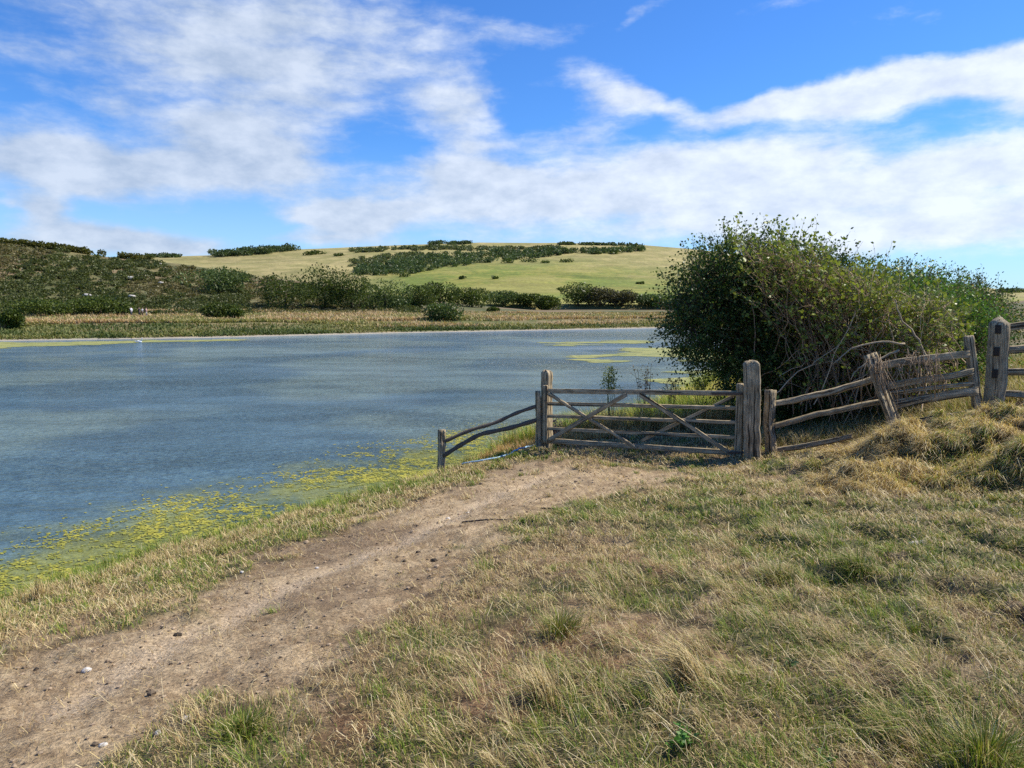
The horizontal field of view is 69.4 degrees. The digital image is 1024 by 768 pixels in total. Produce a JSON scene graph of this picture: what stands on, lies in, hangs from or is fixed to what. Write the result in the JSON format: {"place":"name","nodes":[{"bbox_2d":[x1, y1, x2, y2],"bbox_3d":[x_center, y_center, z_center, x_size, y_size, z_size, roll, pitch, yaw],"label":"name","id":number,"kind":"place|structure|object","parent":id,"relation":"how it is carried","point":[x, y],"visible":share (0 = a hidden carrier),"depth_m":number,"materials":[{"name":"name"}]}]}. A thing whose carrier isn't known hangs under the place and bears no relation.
{"place":"outdoors","nodes":[
{"label":"outdoors","id":0,"kind":"place"},
{"bbox_2d":[0,423,633,620],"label":"bank grass","id":1,"kind":"structure","parent":0,"point":[175,544],"depth_m":9.38,"materials":[{"name":"green plant"}]},
{"bbox_2d":[0,328,718,593],"bbox_3d":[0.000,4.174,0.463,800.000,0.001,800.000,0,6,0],"label":"water","id":2,"kind":"structure","parent":0,"point":[105,431],"depth_m":28.28,"materials":[{"name":"blue liquid"}]},
{"bbox_2d":[0,339,730,592],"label":"algae","id":3,"kind":"object","parent":2,"relation":"on","point":[648,352],"visible":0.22,"depth_m":16.81,"materials":[{"name":"plant"}]},
{"bbox_2d":[0,457,783,767],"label":"path","id":4,"kind":"structure","parent":0,"point":[67,741],"depth_m":4.71,"materials":[{"name":"soil"}]},
{"bbox_2d":[81,667,91,672],"bbox_3d":[-2.388,1.607,4.150,0.055,0.033,0.052,-2,7,-13],"label":"stone","id":5,"kind":"object","parent":4,"relation":"on","point":[89,669],"visible":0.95,"depth_m":4.14,"materials":[{"name":"white stone"}]},
{"bbox_2d":[98,742,107,746],"bbox_3d":[-1.722,1.520,3.112,0.038,0.021,0.027,-2,7,-21],"label":"stone","id":6,"kind":"object","parent":4,"relation":"on","point":[104,744],"visible":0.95,"depth_m":3.11,"materials":[{"name":"white stone"}]},
{"bbox_2d":[173,632,181,636],"bbox_3d":[-2.110,1.583,4.662,0.056,0.031,0.036,-6,8,-41],"label":"stone","id":7,"kind":"object","parent":4,"relation":"on","point":[178,633],"visible":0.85,"depth_m":4.66,"materials":[{"name":"stone"}]},
{"bbox_2d":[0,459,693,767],"bbox_3d":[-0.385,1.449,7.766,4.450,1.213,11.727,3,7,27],"label":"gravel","id":8,"kind":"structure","parent":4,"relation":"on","point":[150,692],"depth_m":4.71,"materials":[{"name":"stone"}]},
{"bbox_2d":[0,458,743,767],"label":"chaff","id":9,"kind":"object","parent":4,"relation":"on","point":[8,720],"visible":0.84,"depth_m":4.71,"materials":[{"name":"beige plant"}]},
{"bbox_2d":[462,518,519,522],"bbox_3d":[-0.209,1.415,7.649,0.784,0.176,0.073,5,8,38],"label":"stick","id":10,"kind":"object","parent":4,"relation":"on","point":[483,520],"visible":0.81,"depth_m":7.75,"materials":[{"name":"wood"}]},
{"bbox_2d":[0,307,1023,767],"bbox_3d":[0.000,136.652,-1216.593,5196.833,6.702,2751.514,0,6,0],"label":"ground","id":11,"kind":"structure","parent":0,"point":[342,727],"depth_m":3.77,"materials":[{"name":"green plant"}]},
{"bbox_2d":[0,309,25,327],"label":"distant bush","id":12,"kind":"object","parent":11,"relation":"on","point":[9,318],"visible":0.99,"depth_m":88.88,"materials":[{"name":"green plant"}]},
{"bbox_2d":[23,574,53,603],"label":"grass tussock","id":13,"kind":"object","parent":11,"relation":"on","point":[39,591],"depth_m":7.23,"materials":[{"name":"beige plant"}]},
{"bbox_2d":[199,301,241,317],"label":"distant bush","id":14,"kind":"object","parent":11,"relation":"on","point":[216,309],"visible":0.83,"depth_m":116.72,"materials":[{"name":"green plant"}]},
{"bbox_2d":[225,308,244,318],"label":"distant bush","id":15,"kind":"object","parent":11,"relation":"on","point":[236,312],"visible":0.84,"depth_m":111.33,"materials":[{"name":"green plant"}]},
{"bbox_2d":[192,693,301,752],"bbox_3d":[-1.103,1.401,3.063,0.489,0.123,0.435,5,8,40],"label":"grass tussock","id":16,"kind":"object","parent":11,"relation":"on","point":[245,719],"depth_m":3.05,"materials":[{"name":"green plant"}]},
{"bbox_2d":[0,321,679,339],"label":"edge rushes","id":17,"kind":"object","parent":11,"relation":"on","point":[102,333],"visible":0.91,"depth_m":93.72,"materials":[{"name":"beige plant"}]},
{"bbox_2d":[0,308,683,328],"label":"bank grass","id":18,"kind":"structure","parent":11,"relation":"on","point":[362,317],"depth_m":120.16,"materials":[{"name":"plant"}]},
{"bbox_2d":[422,302,464,319],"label":"distant bush","id":19,"kind":"object","parent":11,"relation":"on","point":[442,310],"visible":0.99,"depth_m":116.44,"materials":[{"name":"green plant"}]},
{"bbox_2d":[437,391,541,471],"bbox_3d":[-0.431,1.026,14.081,1.999,1.782,0.161,0,6,-4],"label":"rail fence","id":20,"kind":"object","parent":11,"relation":"on","point":[443,453],"visible":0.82,"depth_m":14.02,"materials":[{"name":"grey wood"}]},
{"bbox_2d":[462,444,534,464],"bbox_3d":[0.181,1.263,14.664,0.616,0.232,3.018,4,8,35],"label":"rope","id":21,"kind":"object","parent":11,"relation":"on","point":[499,456],"visible":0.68,"depth_m":13.72,"materials":[{"name":"grey"}]},
{"bbox_2d":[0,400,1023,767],"bbox_3d":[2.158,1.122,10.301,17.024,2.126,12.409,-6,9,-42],"label":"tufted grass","id":22,"kind":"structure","parent":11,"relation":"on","point":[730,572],"depth_m":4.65,"materials":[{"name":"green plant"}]},
{"bbox_2d":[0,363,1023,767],"bbox_3d":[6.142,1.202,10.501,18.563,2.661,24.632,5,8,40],"label":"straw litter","id":23,"kind":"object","parent":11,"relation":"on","point":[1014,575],"visible":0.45,"depth_m":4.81,"materials":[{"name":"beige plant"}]},
{"bbox_2d":[0,397,1023,767],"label":"loose straw","id":24,"kind":"object","parent":11,"relation":"on","point":[556,611],"visible":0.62,"depth_m":4.39,"materials":[{"name":"beige plant"}]},
{"bbox_2d":[499,647,586,717],"bbox_3d":[0.122,1.260,3.193,0.329,0.234,0.412,-4,7,-32],"label":"grass tussock","id":25,"kind":"object","parent":11,"relation":"on","point":[543,685],"depth_m":3.16,"materials":[{"name":"beige plant"}]},
{"bbox_2d":[541,369,552,448],"bbox_3d":[0.651,0.564,14.196,0.256,1.692,0.210,3,7,28],"label":"gate post","id":26,"kind":"object","parent":11,"relation":"on","point":[546,377],"visible":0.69,"depth_m":14.13,"materials":[{"name":"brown wood"}]},
{"bbox_2d":[553,418,564,433],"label":"wild plant","id":27,"kind":"object","parent":11,"relation":"on","point":[554,422],"visible":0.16,"depth_m":14.72,"materials":[{"name":"green plant"}]},
{"bbox_2d":[515,600,610,647],"bbox_3d":[0.274,1.270,3.906,0.580,0.242,0.517,0,6,0],"label":"grass tussock","id":28,"kind":"object","parent":11,"relation":"on","point":[562,623],"depth_m":3.91,"materials":[{"name":"green plant"}]},
{"bbox_2d":[453,369,740,464],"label":"reedy grass","id":29,"kind":"structure","parent":11,"relation":"on","point":[516,439],"depth_m":16.25,"materials":[{"name":"green plant"}]},
{"bbox_2d":[185,517,1023,767],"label":"combed long grass","id":30,"kind":"structure","parent":11,"relation":"on","point":[654,685],"depth_m":3.17,"materials":[{"name":"beige plant"}]},
{"bbox_2d":[600,364,622,415],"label":"wild plant","id":31,"kind":"object","parent":11,"relation":"on","point":[610,379],"visible":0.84,"depth_m":16.63,"materials":[{"name":"green plant"}]},
{"bbox_2d":[631,363,657,415],"bbox_3d":[3.138,0.282,17.663,0.641,1.616,0.511,0,6,0],"label":"wild plant","id":32,"kind":"object","parent":11,"relation":"on","point":[645,385],"visible":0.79,"depth_m":17.63,"materials":[{"name":"green plant"}]},
{"bbox_2d":[659,377,682,410],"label":"wild plant","id":33,"kind":"object","parent":11,"relation":"on","point":[671,386],"visible":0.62,"depth_m":17.64,"materials":[{"name":"green plant"}]},
{"bbox_2d":[619,622,730,692],"bbox_3d":[0.673,1.168,3.204,0.554,0.362,0.355,5,8,38],"label":"grass tussock","id":34,"kind":"object","parent":11,"relation":"on","point":[687,665],"depth_m":3.18,"materials":[{"name":"beige plant"}]},
{"bbox_2d":[665,718,698,748],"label":"weed plant","id":35,"kind":"object","parent":11,"relation":"on","point":[683,735],"visible":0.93,"depth_m":2.71,"materials":[{"name":"green plant"}]},
{"bbox_2d":[684,370,713,404],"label":"wild plant","id":36,"kind":"object","parent":11,"relation":"on","point":[698,386],"visible":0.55,"depth_m":18.59,"materials":[{"name":"green plant"}]},
{"bbox_2d":[743,360,760,459],"bbox_3d":[4.036,0.514,12.468,0.336,1.856,0.266,2,7,14],"label":"gate post","id":37,"kind":"object","parent":11,"relation":"on","point":[752,408],"visible":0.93,"depth_m":12.37,"materials":[{"name":"grey wood"}]},
{"bbox_2d":[542,383,743,457],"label":"field gate","id":38,"kind":"structure","parent":37,"relation":"attached to","point":[738,421],"depth_m":13.25,"materials":[{"name":"grey wood"}]},
{"bbox_2d":[645,216,896,427],"bbox_3d":[5.794,-1.163,16.446,6.152,4.957,5.117,0,6,0],"label":"hawthorn tree","id":39,"kind":"object","parent":11,"relation":"on","point":[722,322],"visible":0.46,"depth_m":15.04,"materials":[{"name":"green plant"}]},
{"bbox_2d":[741,555,820,590],"bbox_3d":[1.688,1.179,4.701,0.551,0.202,0.515,-5,8,-36],"label":"grass tussock","id":40,"kind":"object","parent":11,"relation":"on","point":[776,573],"depth_m":4.68,"materials":[{"name":"green plant"}]},
{"bbox_2d":[781,656,798,668],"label":"weed plant","id":41,"kind":"object","parent":11,"relation":"on","point":[792,663],"visible":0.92,"depth_m":3.39,"materials":[{"name":"green plant"}]},
{"bbox_2d":[763,377,880,453],"bbox_3d":[5.318,0.570,12.638,1.982,1.481,0.190,1,6,6],"label":"rail fence","id":42,"kind":"object","parent":11,"relation":"on","point":[771,403],"visible":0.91,"depth_m":12.65,"materials":[{"name":"grey wood"}]},
{"bbox_2d":[812,745,837,767],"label":"weed plant","id":43,"kind":"object","parent":11,"relation":"on","point":[825,757],"visible":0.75,"depth_m":2.60,"materials":[{"name":"green plant"}]},
{"bbox_2d":[792,540,893,589],"bbox_3d":[2.206,1.183,4.916,0.631,0.338,0.714,0,6,0],"label":"grass tussock","id":44,"kind":"object","parent":11,"relation":"on","point":[855,562],"depth_m":4.86,"materials":[{"name":"green plant"}]},
{"bbox_2d":[714,211,983,423],"bbox_3d":[6.936,-1.343,15.001,5.839,4.432,3.403,0,6,0],"label":"elder shrub","id":45,"kind":"object","parent":11,"relation":"on","point":[844,322],"visible":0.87,"depth_m":14.33,"materials":[{"name":"green plant"}]},
{"bbox_2d":[696,381,1022,447],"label":"undergrowth","id":46,"kind":"object","parent":11,"relation":"on","point":[815,430],"visible":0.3,"depth_m":14.21,"materials":[{"name":"green plant"}]},
{"bbox_2d":[782,399,1023,496],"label":"mound grass","id":47,"kind":"structure","parent":11,"relation":"on","point":[975,418],"depth_m":9.39,"materials":[{"name":"beige plant"}]},
{"bbox_2d":[818,251,1023,403],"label":"bramble bush","id":48,"kind":"object","parent":11,"relation":"on","point":[988,315],"visible":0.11,"depth_m":15.90,"materials":[{"name":"green plant"}]},
{"bbox_2d":[864,335,982,425],"bbox_3d":[6.970,-0.007,12.397,2.201,1.602,0.348,-1,6,-8],"label":"broken hurdle","id":49,"kind":"object","parent":11,"relation":"on","point":[973,390],"visible":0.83,"depth_m":12.43,"materials":[{"name":"grey wood"}]},
{"bbox_2d":[860,347,957,408],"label":"dead stems","id":50,"kind":"object","parent":49,"relation":"hanging from","point":[882,375],"visible":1,"depth_m":12.06,"materials":[{"name":"brown plant"}]},
{"bbox_2d":[848,253,1023,360],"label":"thorn bush","id":51,"kind":"object","parent":11,"relation":"on","point":[979,281],"visible":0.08,"depth_m":19.00,"materials":[{"name":"green plant"}]},
{"bbox_2d":[879,681,1023,767],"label":"grass tussock","id":52,"kind":"object","parent":11,"relation":"on","point":[982,742],"depth_m":2.55,"materials":[{"name":"green plant"}]},
{"bbox_2d":[983,317,1023,408],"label":"rail fence","id":53,"kind":"object","parent":11,"relation":"on","point":[1000,349],"visible":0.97,"depth_m":12.73,"materials":[{"name":"grey wood"}]},
{"bbox_2d":[0,242,1023,314],"bbox_3d":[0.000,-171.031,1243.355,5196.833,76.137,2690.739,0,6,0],"label":"hills","id":54,"kind":"structure","parent":0,"point":[620,271],"depth_m":552.74,"materials":[{"name":"green plant"}]},
{"bbox_2d":[0,295,76,315],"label":"distant bush","id":55,"kind":"object","parent":54,"relation":"on","point":[44,306],"visible":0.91,"depth_m":124.47,"materials":[{"name":"green plant"}]},
{"bbox_2d":[0,237,153,260],"bbox_3d":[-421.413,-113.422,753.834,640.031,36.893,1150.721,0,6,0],"label":"crest gorse","id":56,"kind":"object","parent":54,"relation":"on","point":[51,245],"visible":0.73,"depth_m":197.72,"materials":[{"name":"green plant"}]},
{"bbox_2d":[65,294,136,315],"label":"distant bush","id":57,"kind":"object","parent":54,"relation":"on","point":[90,304],"visible":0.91,"depth_m":130.45,"materials":[{"name":"green plant"}]},
{"bbox_2d":[102,305,133,314],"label":"distant bush","id":58,"kind":"object","parent":54,"relation":"on","point":[117,310],"visible":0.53,"depth_m":132.50,"materials":[{"name":"green plant"}]},
{"bbox_2d":[0,242,400,312],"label":"slope bracken","id":59,"kind":"object","parent":54,"relation":"on","point":[153,282],"visible":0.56,"depth_m":173.26,"materials":[{"name":"green plant"}]},
{"bbox_2d":[0,247,423,313],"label":"slope scrub","id":60,"kind":"object","parent":54,"relation":"on","point":[66,286],"visible":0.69,"depth_m":165.66,"materials":[{"name":"green plant"}]},
{"bbox_2d":[175,265,249,292],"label":"distant bush","id":61,"kind":"object","parent":54,"relation":"on","point":[222,280],"visible":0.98,"depth_m":176.94,"materials":[{"name":"green plant"}]},
{"bbox_2d":[207,243,300,256],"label":"copse","id":62,"kind":"object","parent":54,"relation":"on","point":[250,251],"visible":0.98,"depth_m":795.07,"materials":[{"name":"green plant"}]},
{"bbox_2d":[254,272,318,309],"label":"distant bush","id":63,"kind":"object","parent":54,"relation":"on","point":[273,292],"visible":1,"depth_m":158.17,"materials":[{"name":"green plant"}]},
{"bbox_2d":[296,262,350,307],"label":"distant bush","id":64,"kind":"object","parent":54,"relation":"on","point":[325,289],"visible":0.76,"depth_m":165.17,"materials":[{"name":"green plant"}]},
{"bbox_2d":[328,270,377,309],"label":"distant bush","id":65,"kind":"object","parent":54,"relation":"on","point":[350,292],"visible":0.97,"depth_m":163.75,"materials":[{"name":"green plant"}]},
{"bbox_2d":[358,278,413,307],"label":"distant bush","id":66,"kind":"object","parent":54,"relation":"on","point":[382,295],"visible":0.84,"depth_m":171.90,"materials":[{"name":"green plant"}]},
{"bbox_2d":[398,284,439,306],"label":"distant bush","id":67,"kind":"object","parent":54,"relation":"on","point":[420,297],"visible":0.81,"depth_m":182.42,"materials":[{"name":"green plant"}]},
{"bbox_2d":[424,281,463,305],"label":"distant bush","id":68,"kind":"object","parent":54,"relation":"on","point":[441,292],"visible":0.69,"depth_m":205.63,"materials":[{"name":"green plant"}]},
{"bbox_2d":[450,287,495,306],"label":"distant bush","id":69,"kind":"object","parent":54,"relation":"on","point":[473,297],"visible":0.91,"depth_m":210.59,"materials":[{"name":"green plant"}]},
{"bbox_2d":[302,250,644,289],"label":"field scrub","id":70,"kind":"object","parent":54,"relation":"on","point":[508,260],"visible":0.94,"depth_m":642.17,"materials":[{"name":"green plant"}]},
{"bbox_2d":[486,307,499,311],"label":"distant bush","id":71,"kind":"object","parent":54,"relation":"on","point":[490,309],"visible":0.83,"depth_m":174.81,"materials":[{"name":"green plant"}]},
{"bbox_2d":[347,243,645,275],"bbox_3d":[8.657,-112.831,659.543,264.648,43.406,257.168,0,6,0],"label":"woodland","id":72,"kind":"object","parent":54,"relation":"on","point":[397,266],"visible":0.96,"depth_m":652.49,"materials":[{"name":"green plant"}]},
{"bbox_2d":[485,290,521,305],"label":"distant bush","id":73,"kind":"object","parent":54,"relation":"on","point":[503,298],"visible":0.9,"depth_m":258.05,"materials":[{"name":"green plant"}]},
{"bbox_2d":[515,293,542,305],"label":"distant bush","id":74,"kind":"object","parent":54,"relation":"on","point":[526,299],"visible":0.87,"depth_m":258.13,"materials":[{"name":"green plant"}]},
{"bbox_2d":[533,294,561,309],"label":"distant bush","id":75,"kind":"object","parent":54,"relation":"on","point":[544,302],"visible":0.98,"depth_m":251.99,"materials":[{"name":"green plant"}]},
{"bbox_2d":[559,282,598,304],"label":"distant bush","id":76,"kind":"object","parent":54,"relation":"on","point":[577,299],"visible":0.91,"depth_m":258.19,"materials":[{"name":"green plant"}]},
{"bbox_2d":[140,240,1023,292],"bbox_3d":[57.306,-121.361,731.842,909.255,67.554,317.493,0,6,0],"label":"hilltop trees","id":77,"kind":"object","parent":54,"relation":"on","point":[173,255],"visible":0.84,"depth_m":843.64,"materials":[{"name":"green plant"}]},
{"bbox_2d":[580,285,618,304],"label":"distant bush","id":78,"kind":"object","parent":54,"relation":"on","point":[600,296],"visible":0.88,"depth_m":256.72,"materials":[{"name":"green plant"}]},
{"bbox_2d":[602,289,638,305],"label":"distant bush","id":79,"kind":"object","parent":54,"relation":"on","point":[622,297],"visible":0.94,"depth_m":255.51,"materials":[{"name":"green plant"}]},
{"bbox_2d":[634,293,664,305],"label":"distant bush","id":80,"kind":"object","parent":54,"relation":"on","point":[643,299],"visible":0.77,"depth_m":252.82,"materials":[{"name":"green plant"}]},
{"bbox_2d":[660,295,690,305],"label":"distant bush","id":81,"kind":"object","parent":54,"relation":"on","point":[667,299],"visible":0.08,"depth_m":251.50,"materials":[{"name":"green plant"}]},
{"bbox_2d":[0,0,1023,288],"label":"sky","id":82,"kind":"structure","parent":0,"point":[185,127],"materials":[{"name":"blue"}]},
{"bbox_2d":[929,353,1023,411],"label":"meadow grass","id":83,"kind":"structure","parent":0,"point":[1016,385],"depth_m":14.06,"materials":[{"name":"plant"}]}
]}

